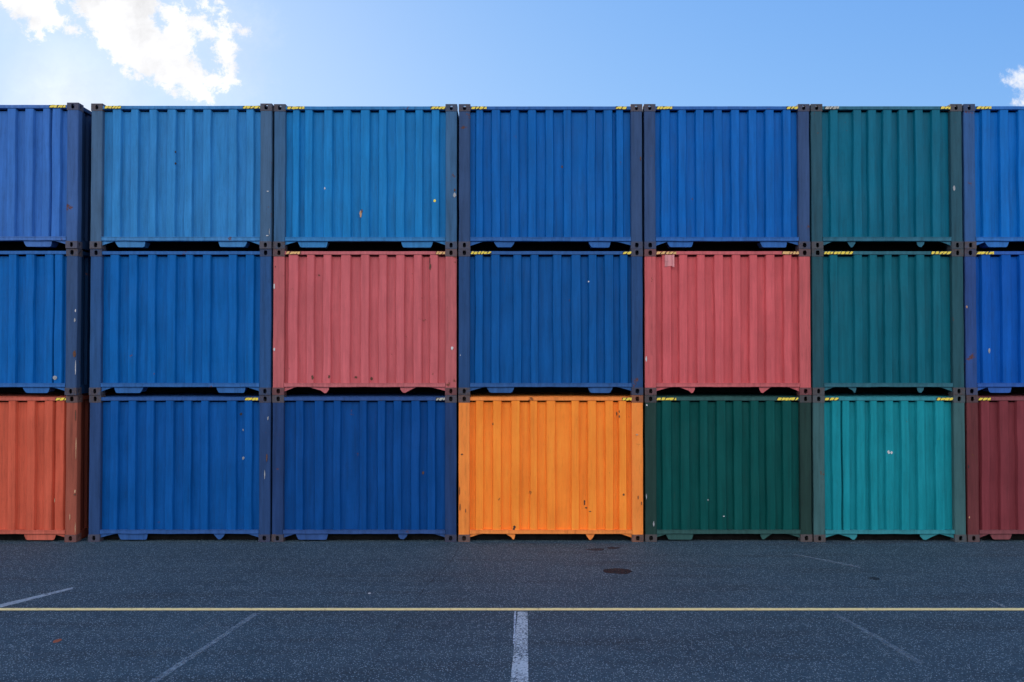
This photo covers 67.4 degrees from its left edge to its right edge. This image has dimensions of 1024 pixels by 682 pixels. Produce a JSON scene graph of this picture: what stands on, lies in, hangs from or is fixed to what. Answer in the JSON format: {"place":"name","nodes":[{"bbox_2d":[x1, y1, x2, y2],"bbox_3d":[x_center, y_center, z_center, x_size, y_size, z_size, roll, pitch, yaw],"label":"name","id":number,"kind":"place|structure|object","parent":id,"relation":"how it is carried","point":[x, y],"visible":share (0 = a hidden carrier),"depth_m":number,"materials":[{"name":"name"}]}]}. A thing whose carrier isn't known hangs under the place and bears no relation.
{"place":"outdoors","nodes":[
{"label":"outdoors","id":0,"kind":"place"},
{"bbox_2d":[0,532,1023,681],"bbox_3d":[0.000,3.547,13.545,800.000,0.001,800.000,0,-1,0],"label":"ground","id":1,"kind":"structure","parent":0,"point":[945,645],"depth_m":9.89,"materials":[{"name":"grey asphalt"}]},
{"bbox_2d":[0,587,72,607],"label":"white line","id":2,"kind":"object","parent":1,"relation":"on","point":[22,600],"visible":1,"depth_m":10.40,"materials":[{"name":"paint"}]},
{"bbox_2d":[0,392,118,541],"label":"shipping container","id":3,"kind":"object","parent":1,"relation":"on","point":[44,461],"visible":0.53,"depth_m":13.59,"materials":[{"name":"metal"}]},
{"bbox_2d":[0,249,90,394],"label":"shipping container","id":4,"kind":"object","parent":3,"relation":"on","point":[44,321],"visible":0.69,"depth_m":13.60,"materials":[{"name":"metal"}]},
{"bbox_2d":[0,103,91,252],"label":"shipping container","id":5,"kind":"object","parent":4,"relation":"on","point":[45,177],"visible":0.49,"depth_m":13.62,"materials":[{"name":"metal"}]},
{"bbox_2d":[88,392,294,541],"bbox_3d":[-5.875,2.305,16.604,3.213,2.585,6.072,0,-1,0],"label":"shipping container","id":6,"kind":"object","parent":1,"relation":"on","point":[180,465],"visible":0.66,"depth_m":13.62,"materials":[{"name":"metal"}]},
{"bbox_2d":[89,249,273,394],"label":"shipping container","id":7,"kind":"object","parent":6,"relation":"on","point":[181,321],"visible":0.78,"depth_m":13.64,"materials":[{"name":"metal"}]},
{"bbox_2d":[90,103,273,250],"bbox_3d":[-5.875,-2.877,16.660,3.214,2.585,6.072,0,-1,0],"label":"shipping container","id":8,"kind":"object","parent":7,"relation":"on","point":[182,178],"visible":0.73,"depth_m":13.67,"materials":[{"name":"metal"}]},
{"bbox_2d":[151,613,258,680],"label":"white line","id":9,"kind":"object","parent":1,"relation":"on","point":[174,667],"visible":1,"depth_m":8.63,"materials":[{"name":"paint"}]},
{"bbox_2d":[272,392,458,541],"bbox_3d":[-2.610,2.305,16.598,3.260,2.585,6.069,0,-1,0],"label":"shipping container","id":10,"kind":"object","parent":1,"relation":"on","point":[364,465],"visible":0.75,"depth_m":13.62,"materials":[{"name":"metal"}]},
{"bbox_2d":[272,249,458,394],"bbox_3d":[-2.610,-0.286,16.642,3.260,2.585,6.072,0,-1,0],"label":"shipping container","id":11,"kind":"object","parent":10,"relation":"on","point":[365,321],"visible":0.8,"depth_m":13.65,"materials":[{"name":"metal"}]},
{"bbox_2d":[273,104,458,253],"bbox_3d":[-2.610,-2.877,16.691,3.260,2.585,6.072,0,-1,0],"label":"shipping container","id":12,"kind":"object","parent":11,"relation":"on","point":[366,178],"visible":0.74,"depth_m":13.70,"materials":[{"name":"metal"}]},
{"bbox_2d":[0,608,1023,609],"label":"yellow line","id":13,"kind":"object","parent":1,"relation":"on","point":[511,608],"visible":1,"depth_m":9.96,"materials":[{"name":"paint"}]},
{"bbox_2d":[513,611,515,643],"bbox_3d":[0.030,3.465,9.314,0.030,0.001,1.116,0,-1,1],"label":"white line","id":14,"kind":"object","parent":1,"relation":"on","point":[514,626],"visible":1,"depth_m":9.39,"materials":[{"name":"paint"}]},
{"bbox_2d":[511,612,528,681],"bbox_3d":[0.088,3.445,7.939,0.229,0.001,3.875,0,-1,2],"label":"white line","id":15,"kind":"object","parent":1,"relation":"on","point":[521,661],"visible":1,"depth_m":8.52,"materials":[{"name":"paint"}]},
{"bbox_2d":[458,392,643,541],"bbox_3d":[0.686,2.305,16.595,3.268,2.585,6.072,0,-1,0],"label":"shipping container","id":16,"kind":"object","parent":1,"relation":"on","point":[550,465],"visible":0.82,"depth_m":13.61,"materials":[{"name":"metal"}]},
{"bbox_2d":[458,249,642,394],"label":"shipping container","id":17,"kind":"object","parent":16,"relation":"on","point":[550,321],"visible":1,"depth_m":13.64,"materials":[{"name":"metal"}]},
{"bbox_2d":[459,104,642,250],"bbox_3d":[0.686,-2.877,16.692,3.268,2.585,6.072,0,-1,0],"label":"shipping container","id":18,"kind":"object","parent":17,"relation":"on","point":[550,178],"visible":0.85,"depth_m":13.70,"materials":[{"name":"metal"}]},
{"bbox_2d":[603,568,631,573],"bbox_3d":[1.615,3.511,11.722,0.449,0.001,0.318,0,-1,0],"label":"stain","id":19,"kind":"object","parent":1,"relation":"on","point":[618,571],"visible":1,"depth_m":11.70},
{"bbox_2d":[643,392,811,541],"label":"shipping container","id":20,"kind":"object","parent":1,"relation":"on","point":[726,465],"visible":0.76,"depth_m":13.61,"materials":[{"name":"metal"}]},
{"bbox_2d":[642,249,811,394],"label":"shipping container","id":21,"kind":"object","parent":20,"relation":"on","point":[726,321],"visible":0.81,"depth_m":13.65,"materials":[{"name":"metal"}]},
{"bbox_2d":[642,104,809,250],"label":"shipping container","id":22,"kind":"object","parent":21,"relation":"on","point":[725,178],"visible":0.75,"depth_m":13.69,"materials":[{"name":"metal"}]},
{"bbox_2d":[793,554,859,567],"bbox_3d":[5.039,3.521,12.328,0.134,0.001,1.138,1,-1,-43],"label":"white line","id":23,"kind":"object","parent":1,"relation":"on","point":[828,560],"visible":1,"depth_m":12.32,"materials":[{"name":"white paint"}]},
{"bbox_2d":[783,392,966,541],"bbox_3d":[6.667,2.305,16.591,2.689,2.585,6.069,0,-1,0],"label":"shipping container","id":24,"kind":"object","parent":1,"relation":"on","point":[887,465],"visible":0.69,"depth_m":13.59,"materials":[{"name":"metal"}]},
{"bbox_2d":[810,249,964,394],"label":"shipping container","id":25,"kind":"object","parent":24,"relation":"on","point":[886,321],"visible":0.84,"depth_m":13.65,"materials":[{"name":"metal"}]},
{"bbox_2d":[809,104,962,250],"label":"shipping container","id":26,"kind":"object","parent":25,"relation":"on","point":[885,178],"visible":0.67,"depth_m":13.69,"materials":[{"name":"metal"}]},
{"bbox_2d":[837,614,924,663],"bbox_3d":[4.257,3.463,9.008,0.111,0.001,1.623,0,-1,-10],"label":"white line","id":27,"kind":"object","parent":1,"relation":"on","point":[866,631],"visible":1,"depth_m":8.84,"materials":[{"name":"paint"}]},
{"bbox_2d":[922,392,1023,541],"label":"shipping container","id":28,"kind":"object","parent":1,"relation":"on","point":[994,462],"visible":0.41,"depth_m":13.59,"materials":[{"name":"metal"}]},
{"bbox_2d":[963,249,1023,394],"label":"shipping container","id":29,"kind":"object","parent":28,"relation":"on","point":[993,298],"visible":0.46,"depth_m":13.65,"materials":[{"name":"metal"}]},
{"bbox_2d":[961,104,1023,250],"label":"shipping container","id":30,"kind":"object","parent":29,"relation":"on","point":[992,178],"visible":0.39,"depth_m":13.69,"materials":[{"name":"metal"}]},
{"bbox_2d":[0,0,1023,113],"label":"sky","id":31,"kind":"structure","parent":0,"point":[53,52],"materials":[{"name":"blue"}]}
]}

